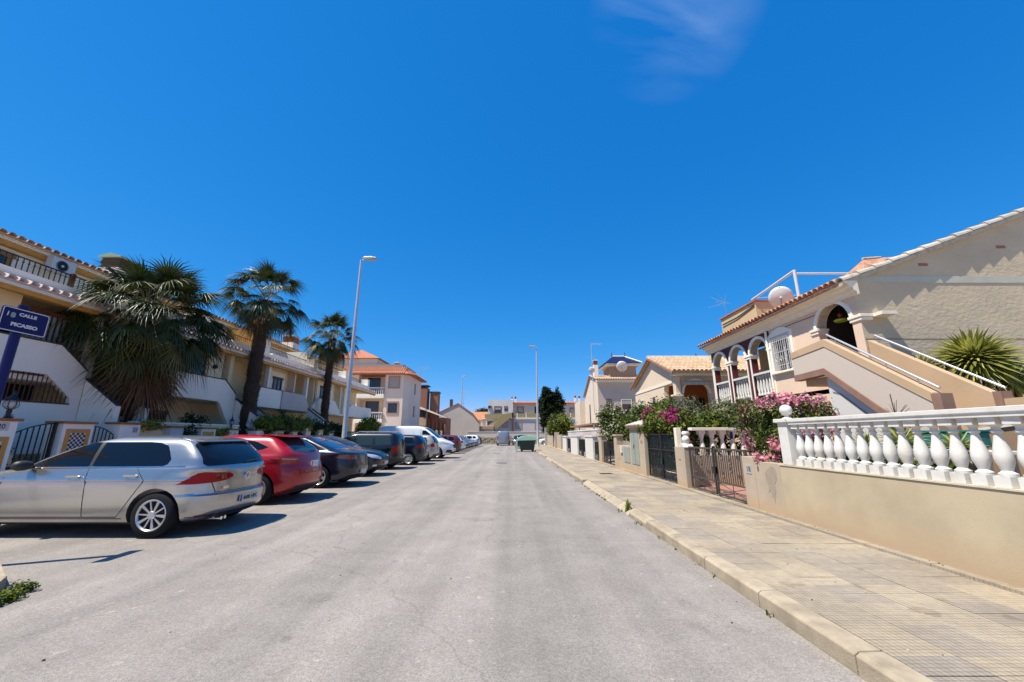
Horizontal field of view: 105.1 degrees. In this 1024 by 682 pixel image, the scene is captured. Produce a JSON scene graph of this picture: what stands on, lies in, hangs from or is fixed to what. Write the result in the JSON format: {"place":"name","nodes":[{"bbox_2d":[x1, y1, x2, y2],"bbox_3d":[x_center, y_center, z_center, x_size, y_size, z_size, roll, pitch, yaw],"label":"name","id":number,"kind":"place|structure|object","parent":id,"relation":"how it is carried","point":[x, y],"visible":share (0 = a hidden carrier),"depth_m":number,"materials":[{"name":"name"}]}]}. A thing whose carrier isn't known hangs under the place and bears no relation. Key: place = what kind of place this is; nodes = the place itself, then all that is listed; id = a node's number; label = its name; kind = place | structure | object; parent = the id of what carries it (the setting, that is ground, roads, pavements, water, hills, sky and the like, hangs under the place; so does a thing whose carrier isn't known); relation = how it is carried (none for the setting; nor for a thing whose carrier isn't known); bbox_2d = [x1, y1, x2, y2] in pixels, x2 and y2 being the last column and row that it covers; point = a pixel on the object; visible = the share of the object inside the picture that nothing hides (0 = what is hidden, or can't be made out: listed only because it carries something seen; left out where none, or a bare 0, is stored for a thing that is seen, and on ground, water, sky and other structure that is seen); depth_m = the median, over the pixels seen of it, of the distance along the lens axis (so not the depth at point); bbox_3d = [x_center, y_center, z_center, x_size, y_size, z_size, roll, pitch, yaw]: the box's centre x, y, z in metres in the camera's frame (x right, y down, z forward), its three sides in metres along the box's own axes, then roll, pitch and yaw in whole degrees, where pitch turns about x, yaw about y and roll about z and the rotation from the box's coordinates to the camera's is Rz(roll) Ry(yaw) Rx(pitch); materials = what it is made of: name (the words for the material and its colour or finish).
{"place":"outdoors","nodes":[
{"label":"outdoors","id":0,"kind":"place"},
{"bbox_2d":[337,350,426,433],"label":"apartment block","id":1,"kind":"structure","parent":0,"point":[397,402],"depth_m":44.17,"materials":[{"name":"beige"}]},
{"bbox_2d":[365,401,378,418],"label":"door","id":2,"kind":"structure","parent":1,"relation":"in","point":[373,405],"depth_m":44.68,"materials":[{"name":"blue"}]},
{"bbox_2d":[368,378,380,393],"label":"door","id":3,"kind":"structure","parent":1,"relation":"in","point":[374,382],"depth_m":45.29,"materials":[{"name":"blue"}]},
{"bbox_2d":[386,401,398,413],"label":"window","id":4,"kind":"structure","parent":1,"relation":"in","point":[392,406],"depth_m":42.98,"materials":[{"name":"blue"}]},
{"bbox_2d":[388,376,400,388],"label":"window","id":5,"kind":"structure","parent":1,"relation":"in","point":[394,381],"depth_m":43.60,"materials":[{"name":"beige"}]},
{"bbox_2d":[0,444,866,681],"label":"road","id":6,"kind":"structure","parent":0,"point":[246,602],"depth_m":3.63,"materials":[{"name":"asphalt"}]},
{"bbox_2d":[0,563,6,591],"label":"kerb","id":7,"kind":"structure","parent":6,"relation":"on","point":[3,576],"depth_m":3.75,"materials":[{"name":"concrete"}]},
{"bbox_2d":[0,579,40,606],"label":"weeds","id":8,"kind":"object","parent":6,"relation":"on","point":[11,593],"visible":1,"depth_m":3.61,"materials":[{"name":"green plant"}]},
{"bbox_2d":[0,435,264,538],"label":"parked car","id":9,"kind":"object","parent":6,"relation":"on","point":[151,486],"visible":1,"depth_m":5.86,"materials":[{"name":"silver metal"}]},
{"bbox_2d":[222,434,322,504],"bbox_3d":[-6.845,2.975,9.310,4.350,1.474,2.188,0,-14,-1],"label":"parked car","id":10,"kind":"object","parent":6,"relation":"on","point":[292,464],"visible":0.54,"depth_m":8.77,"materials":[{"name":"red paint"}]},
{"bbox_2d":[301,435,367,487],"bbox_3d":[-6.765,3.644,12.028,4.531,1.447,2.188,0,-14,1],"label":"parked car","id":11,"kind":"object","parent":6,"relation":"on","point":[341,462],"visible":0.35,"depth_m":11.34,"materials":[{"name":"blue paint"}]},
{"bbox_2d":[311,435,388,472],"bbox_3d":[-6.891,4.346,14.950,4.237,1.450,2.166,0,-14,0],"label":"parked car","id":12,"kind":"object","parent":6,"relation":"on","point":[377,459],"visible":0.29,"depth_m":14.62,"materials":[{"name":"black paint"}]},
{"bbox_2d":[344,431,405,469],"bbox_3d":[-6.991,4.949,17.834,4.219,1.628,2.216,0,-14,0],"label":"parked car","id":13,"kind":"object","parent":6,"relation":"on","point":[392,445],"visible":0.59,"depth_m":17.21,"materials":[{"name":"black paint"}]},
{"bbox_2d":[403,435,427,464],"bbox_3d":[-6.385,5.671,20.541,3.890,1.491,2.138,0,-14,0],"label":"parked car","id":14,"kind":"object","parent":6,"relation":"on","point":[416,450],"visible":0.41,"depth_m":19.86,"materials":[{"name":"black paint"}]},
{"bbox_2d":[379,426,455,458],"bbox_3d":[-6.286,6.731,26.154,5.047,2.059,2.423,0,-14,0],"label":"van","id":15,"kind":"object","parent":6,"relation":"on","point":[447,447],"visible":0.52,"depth_m":25.45,"materials":[{"name":"white paint"}]},
{"bbox_2d":[421,435,438,461],"bbox_3d":[-6.265,6.303,23.166,3.890,1.491,2.138,0,-14,0],"label":"parked car","id":16,"kind":"object","parent":6,"relation":"on","point":[432,445],"visible":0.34,"depth_m":22.56,"materials":[{"name":"beige paint"}]},
{"bbox_2d":[440,435,461,452],"bbox_3d":[-6.155,8.598,32.693,3.890,1.491,2.138,0,-14,-1],"label":"parked car","id":17,"kind":"object","parent":6,"relation":"on","point":[455,440],"visible":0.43,"depth_m":32.13,"materials":[{"name":"red paint"}]},
{"bbox_2d":[439,399,493,435],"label":"gabled house","id":18,"kind":"structure","parent":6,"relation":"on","point":[464,421],"depth_m":70.73,"materials":[{"name":"beige paint"}]},
{"bbox_2d":[496,431,510,444],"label":"van","id":19,"kind":"object","parent":6,"relation":"on","point":[503,437],"visible":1,"depth_m":57.70,"materials":[{"name":"grey paint"}]},
{"bbox_2d":[468,432,567,443],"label":"end wall","id":20,"kind":"structure","parent":6,"relation":"on","point":[489,437],"depth_m":66.40,"materials":[{"name":"concrete"}]},
{"bbox_2d":[516,436,536,451],"bbox_3d":[1.310,9.464,36.180,1.940,1.440,1.420,0,-14,0],"label":"dumpster","id":21,"kind":"object","parent":6,"relation":"on","point":[526,442],"visible":1,"depth_m":35.60,"materials":[{"name":"green"}]},
{"bbox_2d":[534,449,934,681],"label":"kerb","id":22,"kind":"structure","parent":6,"relation":"on","point":[863,659],"depth_m":3.11,"materials":[{"name":"concrete"}]},
{"bbox_2d":[42,468,979,661],"bbox_3d":[-0.716,5.030,14.990,10.573,0.138,27.088,0,-14,0],"label":"grit","id":23,"kind":"object","parent":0,"point":[619,528],"visible":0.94,"depth_m":4.17,"materials":[{"name":"gravel"}]},
{"bbox_2d":[0,0,1023,411],"label":"sky","id":24,"kind":"structure","parent":0,"point":[560,178],"materials":[{"name":"blue"}]},
{"bbox_2d":[568,429,598,455],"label":"garden wall","id":25,"kind":"structure","parent":0,"point":[589,432],"depth_m":27.14,"materials":[{"name":"white paint"}]},
{"bbox_2d":[575,352,642,448],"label":"house","id":26,"kind":"structure","parent":0,"point":[613,384],"depth_m":38.73,"materials":[{"name":"paint"}]},
{"bbox_2d":[543,444,747,504],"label":"garden ground","id":27,"kind":"structure","parent":0,"point":[669,473],"depth_m":13.32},
{"bbox_2d":[538,386,565,434],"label":"cypress","id":28,"kind":"object","parent":27,"relation":"on","point":[550,402],"visible":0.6,"depth_m":59.20,"materials":[{"name":"green plant"}]},
{"bbox_2d":[545,428,562,448],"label":"garden wall","id":29,"kind":"structure","parent":27,"relation":"on","point":[556,441],"depth_m":43.35,"materials":[{"name":"grey concrete"}]},
{"bbox_2d":[545,412,576,436],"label":"corner tree","id":30,"kind":"object","parent":27,"relation":"on","point":[560,423],"visible":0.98,"depth_m":45.60,"materials":[{"name":"green plant"}]},
{"bbox_2d":[593,401,629,451],"bbox_3d":[5.181,4.605,20.214,1.916,3.171,3.473,0,-14,0],"label":"flowering tree","id":31,"kind":"object","parent":27,"relation":"on","point":[608,424],"visible":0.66,"depth_m":19.72,"materials":[{"name":"green plant"}]},
{"bbox_2d":[616,390,688,441],"bbox_3d":[5.700,3.686,16.116,2.799,3.038,3.651,0,-14,0],"label":"green tree","id":32,"kind":"object","parent":27,"relation":"on","point":[633,416],"visible":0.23,"depth_m":15.98,"materials":[{"name":"green plant"}]},
{"bbox_2d":[635,400,696,475],"bbox_3d":[4.925,3.114,12.599,1.298,2.505,3.460,0,-14,0],"label":"bougainvillea","id":33,"kind":"object","parent":27,"relation":"on","point":[666,419],"visible":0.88,"depth_m":11.98,"materials":[{"name":"green plant"}]},
{"bbox_2d":[670,395,707,454],"bbox_3d":[6.363,3.251,13.741,1.526,2.773,2.134,0,-14,0],"label":"olive bush","id":34,"kind":"object","parent":27,"relation":"on","point":[689,406],"visible":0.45,"depth_m":13.86,"materials":[{"name":"green plant"}]},
{"bbox_2d":[699,486,746,499],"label":"patio","id":35,"kind":"structure","parent":27,"relation":"on","point":[737,489],"depth_m":9.59,"materials":[{"name":"red tile"}]},
{"bbox_2d":[686,406,771,454],"bbox_3d":[6.500,2.951,11.408,3.119,2.126,1.193,0,-14,0],"label":"garden shrub","id":36,"kind":"object","parent":35,"relation":"on","point":[704,420],"visible":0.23,"depth_m":11.35,"materials":[{"name":"green plant"}]},
{"bbox_2d":[688,428,807,485],"bbox_3d":[6.525,3.174,10.745,3.150,1.560,0.260,0,-14,0],"label":"balustrade","id":37,"kind":"object","parent":35,"relation":"on","point":[711,432],"visible":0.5,"depth_m":10.72,"materials":[{"name":"white paint"}]},
{"bbox_2d":[702,393,757,444],"bbox_3d":[6.493,2.804,11.563,1.678,2.622,1.781,0,-14,0],"label":"olive bush","id":38,"kind":"object","parent":27,"relation":"on","point":[727,409],"visible":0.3,"depth_m":11.57,"materials":[{"name":"green plant"}]},
{"bbox_2d":[724,386,842,464],"bbox_3d":[5.514,2.047,7.684,2.147,2.277,2.112,0,-14,0],"label":"oleander","id":39,"kind":"object","parent":27,"relation":"on","point":[763,428],"visible":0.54,"depth_m":7.65,"materials":[{"name":"pink plant"}]},
{"bbox_2d":[697,207,1023,458],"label":"house","id":40,"kind":"structure","parent":27,"relation":"on","point":[921,299],"depth_m":9.51,"materials":[{"name":"beige"}]},
{"bbox_2d":[716,380,730,401],"bbox_3d":[8.290,1.961,15.191,0.220,0.740,0.943,0,-14,0],"label":"porch balustrade","id":41,"kind":"object","parent":40,"relation":"on","point":[723,387],"visible":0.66,"depth_m":15.24,"materials":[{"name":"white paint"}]},
{"bbox_2d":[733,376,750,398],"bbox_3d":[8.290,1.670,13.983,0.220,0.740,0.943,0,-14,0],"label":"porch balustrade","id":42,"kind":"object","parent":40,"relation":"on","point":[744,390],"visible":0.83,"depth_m":14.01,"materials":[{"name":"white paint"}]},
{"bbox_2d":[719,300,774,346],"bbox_3d":[11.050,-0.670,16.439,3.220,1.300,2.670,0,-14,0],"label":"roof terrace box","id":43,"kind":"object","parent":40,"relation":"on","point":[752,309],"visible":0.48,"depth_m":15.95,"materials":[{"name":"paint"}]},
{"bbox_2d":[753,370,772,395],"bbox_3d":[8.290,1.379,12.774,0.220,0.740,0.943,0,-14,0],"label":"porch balustrade","id":44,"kind":"object","parent":40,"relation":"on","point":[763,386],"visible":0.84,"depth_m":12.82,"materials":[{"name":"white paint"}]},
{"bbox_2d":[768,286,793,307],"bbox_3d":[9.404,-1.372,13.681,0.636,1.025,0.508,0,-14,0],"label":"satellite dish","id":45,"kind":"object","parent":40,"relation":"attached to","point":[779,296],"visible":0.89,"depth_m":13.65,"materials":[{"name":"white metal"}]},
{"bbox_2d":[770,337,791,370],"bbox_3d":[8.124,0.378,11.861,0.029,0.960,0.760,0,-14,0],"label":"window grille","id":46,"kind":"object","parent":40,"relation":"attached to","point":[781,358],"depth_m":11.86,"materials":[{"name":"white metal"}]},
{"bbox_2d":[770,332,792,371],"bbox_3d":[8.245,0.358,11.876,0.150,1.075,0.820,0,-14,0],"label":"window","id":47,"kind":"structure","parent":40,"relation":"in","point":[785,335],"depth_m":11.98,"materials":[{"name":"grey plastic"}]},
{"bbox_2d":[751,269,847,300],"bbox_3d":[11.478,-1.506,14.217,4.044,1.284,2.468,0,-14,0],"label":"pergola frame","id":48,"kind":"object","parent":40,"relation":"on","point":[794,273],"visible":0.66,"depth_m":13.17,"materials":[{"name":"white metal"}]},
{"bbox_2d":[846,256,890,274],"bbox_3d":[11.100,-2.191,12.151,1.800,0.850,1.400,0,-14,0],"label":"roof hip","id":49,"kind":"object","parent":40,"relation":"on","point":[865,262],"visible":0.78,"depth_m":12.03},
{"bbox_2d":[877,427,932,462],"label":"yucca","id":50,"kind":"object","parent":27,"relation":"on","point":[909,436],"visible":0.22,"depth_m":5.50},
{"bbox_2d":[835,445,974,472],"bbox_3d":[5.203,1.836,5.345,0.687,0.943,2.157,-1,-14,4],"label":"potted shrub","id":51,"kind":"object","parent":27,"relation":"on","point":[952,465],"visible":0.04,"depth_m":5.11,"materials":[{"name":"green plant"}]},
{"bbox_2d":[790,334,1023,430],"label":"outside stairs","id":52,"kind":"structure","parent":27,"relation":"on","point":[912,383],"depth_m":7.73,"materials":[{"name":"paint"}]},
{"bbox_2d":[827,377,899,463],"bbox_3d":[7.279,1.861,7.729,0.033,2.660,2.100,0,-14,0],"label":"stair cupboard","id":53,"kind":"object","parent":52,"relation":"attached to","point":[845,402],"visible":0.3,"depth_m":8.49,"materials":[{"name":"paint"}]},
{"bbox_2d":[890,430,995,474],"bbox_3d":[6.875,2.141,6.222,0.290,1.410,1.340,0,-14,0],"label":"teal box","id":54,"kind":"object","parent":27,"relation":"on","point":[985,436],"visible":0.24,"depth_m":5.82,"materials":[{"name":"teal"}]},
{"bbox_2d":[928,428,990,465],"bbox_3d":[5.604,1.775,4.809,0.590,1.460,0.640,0,-14,0],"label":"yucca","id":55,"kind":"object","parent":27,"relation":"on","point":[965,441],"visible":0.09,"depth_m":4.91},
{"bbox_2d":[925,325,1023,390],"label":"yucca","id":56,"kind":"object","parent":27,"relation":"on","point":[986,357],"visible":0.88,"depth_m":7.60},
{"bbox_2d":[978,424,1023,476],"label":"terrace wall","id":57,"kind":"structure","parent":27,"relation":"on","point":[1010,435],"depth_m":5.83,"materials":[{"name":"white paint"}]},
{"bbox_2d":[985,363,1023,397],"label":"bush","id":58,"kind":"object","parent":27,"relation":"on","point":[1018,392],"visible":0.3,"depth_m":7.52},
{"bbox_2d":[630,356,764,452],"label":"house","id":59,"kind":"structure","parent":0,"point":[682,376],"depth_m":21.22,"materials":[{"name":"beige paint"}]},
{"bbox_2d":[534,444,1023,681],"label":"pavement","id":60,"kind":"structure","parent":0,"point":[946,606],"depth_m":3.65,"materials":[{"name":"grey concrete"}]},
{"bbox_2d":[529,346,538,446],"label":"street lamp","id":61,"kind":"object","parent":60,"relation":"on","point":[537,421],"visible":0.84,"depth_m":46.77,"materials":[{"name":"metal"}]},
{"bbox_2d":[570,436,581,454],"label":"gate pillar","id":62,"kind":"structure","parent":60,"relation":"on","point":[574,444],"depth_m":28.09,"materials":[{"name":"white paint"}]},
{"bbox_2d":[584,436,598,459],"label":"gate pillar","id":63,"kind":"structure","parent":60,"relation":"on","point":[590,446],"depth_m":22.72,"materials":[{"name":"white paint"}]},
{"bbox_2d":[597,435,607,462],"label":"gate pillar","id":64,"kind":"structure","parent":60,"relation":"on","point":[601,438],"depth_m":20.02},
{"bbox_2d":[603,441,614,464],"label":"iron gate","id":65,"kind":"structure","parent":60,"relation":"on","point":[610,450],"depth_m":18.81,"materials":[{"name":"black"}]},
{"bbox_2d":[612,434,622,466],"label":"gate pillar","id":66,"kind":"structure","parent":60,"relation":"on","point":[618,439],"depth_m":17.11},
{"bbox_2d":[617,420,656,475],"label":"gate pillar","id":67,"kind":"structure","parent":60,"relation":"on","point":[633,456],"depth_m":14.38,"materials":[{"name":"paint"}]},
{"bbox_2d":[647,432,677,482],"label":"iron gate","id":68,"kind":"structure","parent":60,"relation":"on","point":[661,450],"depth_m":12.14,"materials":[{"name":"black"}]},
{"bbox_2d":[674,436,698,488],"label":"gate pillar","id":69,"kind":"structure","parent":60,"relation":"on","point":[683,465],"depth_m":10.40,"materials":[{"name":"white paint"}]},
{"bbox_2d":[673,428,688,446],"bbox_3d":[4.720,2.676,10.899,0.426,0.520,0.210,-12,-18,41],"label":"gate post","id":70,"kind":"object","parent":69,"relation":"on","point":[677,436],"visible":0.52,"depth_m":10.89,"materials":[{"name":"white paint"}]},
{"bbox_2d":[688,446,746,502],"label":"iron gate","id":71,"kind":"structure","parent":60,"relation":"on","point":[715,472],"depth_m":8.90,"materials":[{"name":"black"}]},
{"bbox_2d":[741,456,766,508],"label":"gate pillar","id":72,"kind":"structure","parent":60,"relation":"on","point":[750,482],"depth_m":7.47,"materials":[{"name":"beige concrete"}]},
{"bbox_2d":[754,461,787,517],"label":"garden wall","id":73,"kind":"structure","parent":60,"relation":"on","point":[770,487],"depth_m":6.90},
{"bbox_2d":[779,464,1023,587],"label":"garden wall","id":74,"kind":"structure","parent":60,"relation":"on","point":[975,529],"depth_m":4.36,"materials":[{"name":"paint"}]},
{"bbox_2d":[773,405,799,464],"bbox_3d":[4.650,1.563,6.567,0.300,0.984,0.300,0,-14,0],"label":"gate post","id":75,"kind":"object","parent":74,"relation":"on","point":[788,441],"visible":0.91,"depth_m":6.51,"materials":[{"name":"white paint"}]},
{"bbox_2d":[786,405,1023,489],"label":"balustrade","id":76,"kind":"object","parent":74,"relation":"on","point":[994,418],"visible":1,"depth_m":4.40,"materials":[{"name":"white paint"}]},
{"label":"ground","id":77,"kind":"structure","parent":0,"visible":0},
{"bbox_2d":[485,400,576,431],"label":"apartment building","id":78,"kind":"structure","parent":77,"relation":"on","point":[507,415],"depth_m":74.66,"materials":[{"name":"beige"}]},
{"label":"pavement","id":79,"kind":"structure","parent":0,"visible":0},
{"bbox_2d":[0,418,24,470],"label":"wall pillar","id":80,"kind":"structure","parent":79,"relation":"on","point":[8,427],"depth_m":8.20,"materials":[{"name":"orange paint"}]},
{"bbox_2d":[2,390,20,417],"bbox_3d":[-10.750,1.358,8.416,0.243,0.600,0.240,0,-14,0],"label":"lantern","id":81,"kind":"object","parent":80,"relation":"on","point":[11,403],"visible":0.98,"depth_m":8.37,"materials":[{"name":"black metal"}]},
{"bbox_2d":[39,421,98,460],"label":"wall pillar","id":82,"kind":"structure","parent":79,"relation":"on","point":[69,435],"depth_m":9.37,"materials":[{"name":"white paint"}]},
{"bbox_2d":[7,422,58,469],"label":"garden gate","id":83,"kind":"structure","parent":82,"relation":"attached to","point":[51,440],"depth_m":8.87,"materials":[{"name":"black metal"}]},
{"bbox_2d":[104,422,144,439],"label":"wall pillar","id":84,"kind":"structure","parent":79,"relation":"on","point":[122,429],"depth_m":10.67,"materials":[{"name":"paint"}]},
{"bbox_2d":[163,426,186,434],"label":"wall pillar","id":85,"kind":"structure","parent":79,"relation":"on","point":[172,430],"depth_m":12.28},
{"bbox_2d":[195,427,218,435],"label":"wall pillar","id":86,"kind":"structure","parent":79,"relation":"on","point":[207,431],"depth_m":13.58,"materials":[{"name":"white paint"}]},
{"bbox_2d":[341,256,377,437],"bbox_3d":[-8.960,0.685,22.875,1.180,12.080,0.459,0,-14,0],"label":"street lamp","id":87,"kind":"object","parent":79,"relation":"on","point":[349,383],"visible":0.73,"depth_m":22.74,"materials":[{"name":"metal"}]},
{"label":"pavement","id":88,"kind":"structure","parent":0,"visible":0},
{"bbox_2d":[0,305,49,403],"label":"street sign","id":89,"kind":"object","parent":88,"relation":"on","point":[19,321],"visible":1,"depth_m":4.91,"materials":[{"name":"metal"}]},
{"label":"garden ground","id":90,"kind":"structure","parent":0,"visible":0},
{"bbox_2d":[75,378,150,443],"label":"outside stairs","id":91,"kind":"structure","parent":90,"relation":"on","point":[85,412],"depth_m":10.86,"materials":[{"name":"paint"}]},
{"bbox_2d":[45,254,244,435],"bbox_3d":[-11.382,0.718,12.178,4.694,7.007,4.646,4,-14,-18],"label":"fan palm","id":92,"kind":"object","parent":90,"relation":"on","point":[137,359],"visible":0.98,"depth_m":11.68,"materials":[{"name":"plant"}]},
{"bbox_2d":[128,421,239,436],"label":"garden wall","id":93,"kind":"structure","parent":90,"relation":"on","point":[160,432],"depth_m":12.71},
{"bbox_2d":[139,417,165,432],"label":"plant","id":94,"kind":"object","parent":93,"relation":"on","point":[153,423],"visible":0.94,"depth_m":11.60,"materials":[{"name":"green plant"}]},
{"bbox_2d":[177,411,211,434],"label":"dark shrub","id":95,"kind":"object","parent":93,"relation":"on","point":[191,418],"visible":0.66,"depth_m":13.41,"materials":[{"name":"green plant"}]},
{"bbox_2d":[0,228,376,462],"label":"terraced house","id":96,"kind":"structure","parent":90,"relation":"on","point":[292,386],"depth_m":12.24,"materials":[{"name":"white paint"}]},
{"bbox_2d":[0,251,16,266],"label":"door","id":97,"kind":"structure","parent":96,"relation":"in","point":[7,260],"depth_m":11.61,"materials":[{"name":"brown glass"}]},
{"bbox_2d":[2,370,68,404],"bbox_3d":[-12.025,1.211,10.005,0.070,0.730,1.420,0,-14,0],"label":"window grille","id":98,"kind":"object","parent":96,"relation":"attached to","point":[50,402],"depth_m":9.88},
{"bbox_2d":[44,256,76,277],"bbox_3d":[-14.560,-2.384,12.660,0.260,0.464,0.672,0,-14,0],"label":"air conditioner","id":99,"kind":"object","parent":96,"relation":"on","point":[57,263],"visible":0.9,"depth_m":12.54,"materials":[{"name":"grey plastic"}]},
{"bbox_2d":[0,249,135,305],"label":"terrace railing","id":100,"kind":"object","parent":96,"relation":"on","point":[72,278],"visible":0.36,"depth_m":10.86,"materials":[{"name":"black metal"}]},
{"bbox_2d":[97,252,141,273],"bbox_3d":[-16.200,-2.773,16.097,0.924,1.430,0.924,0,-14,0],"label":"chimney","id":101,"kind":"object","parent":96,"relation":"on","point":[109,259],"visible":0.33,"depth_m":15.80,"materials":[{"name":"beige"}]},
{"bbox_2d":[282,335,300,349],"bbox_3d":[-16.000,0.176,28.346,0.924,1.230,0.924,0,-14,0],"label":"chimney","id":102,"kind":"object","parent":96,"relation":"on","point":[290,342],"visible":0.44,"depth_m":28.06,"materials":[{"name":"paint"}]},
{"bbox_2d":[233,398,267,433],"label":"outside stairs","id":103,"kind":"structure","parent":90,"relation":"on","point":[253,415],"depth_m":16.85,"materials":[{"name":"paint"}]},
{"bbox_2d":[212,258,309,434],"bbox_3d":[-11.574,0.735,17.541,4.096,9.486,4.186,0,-14,0],"label":"fan palm","id":104,"kind":"object","parent":90,"relation":"on","point":[261,320],"visible":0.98,"depth_m":17.63,"materials":[{"name":"plant"}]},
{"bbox_2d":[244,410,347,436],"bbox_3d":[-11.150,5.147,21.053,1.681,2.549,9.587,0,-14,0],"label":"hedge","id":105,"kind":"object","parent":90,"relation":"on","point":[269,424],"visible":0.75,"depth_m":18.95,"materials":[{"name":"green plant"}]},
{"bbox_2d":[306,408,329,424],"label":"outside stairs","id":106,"kind":"structure","parent":90,"relation":"on","point":[313,413],"depth_m":22.85,"materials":[{"name":"paint"}]},
{"bbox_2d":[295,310,365,419],"bbox_3d":[-11.555,2.505,24.445,4.299,9.276,4.127,0,-14,0],"label":"fan palm","id":107,"kind":"object","parent":90,"relation":"on","point":[331,353],"visible":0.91,"depth_m":24.55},
{"bbox_2d":[355,415,381,432],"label":"round bush","id":108,"kind":"object","parent":90,"relation":"on","point":[367,424],"visible":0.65,"depth_m":31.47,"materials":[{"name":"green plant"}]},
{"bbox_2d":[419,385,450,434],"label":"brick building","id":109,"kind":"structure","parent":90,"relation":"on","point":[431,419],"depth_m":62.48,"materials":[{"name":"brown brick"}]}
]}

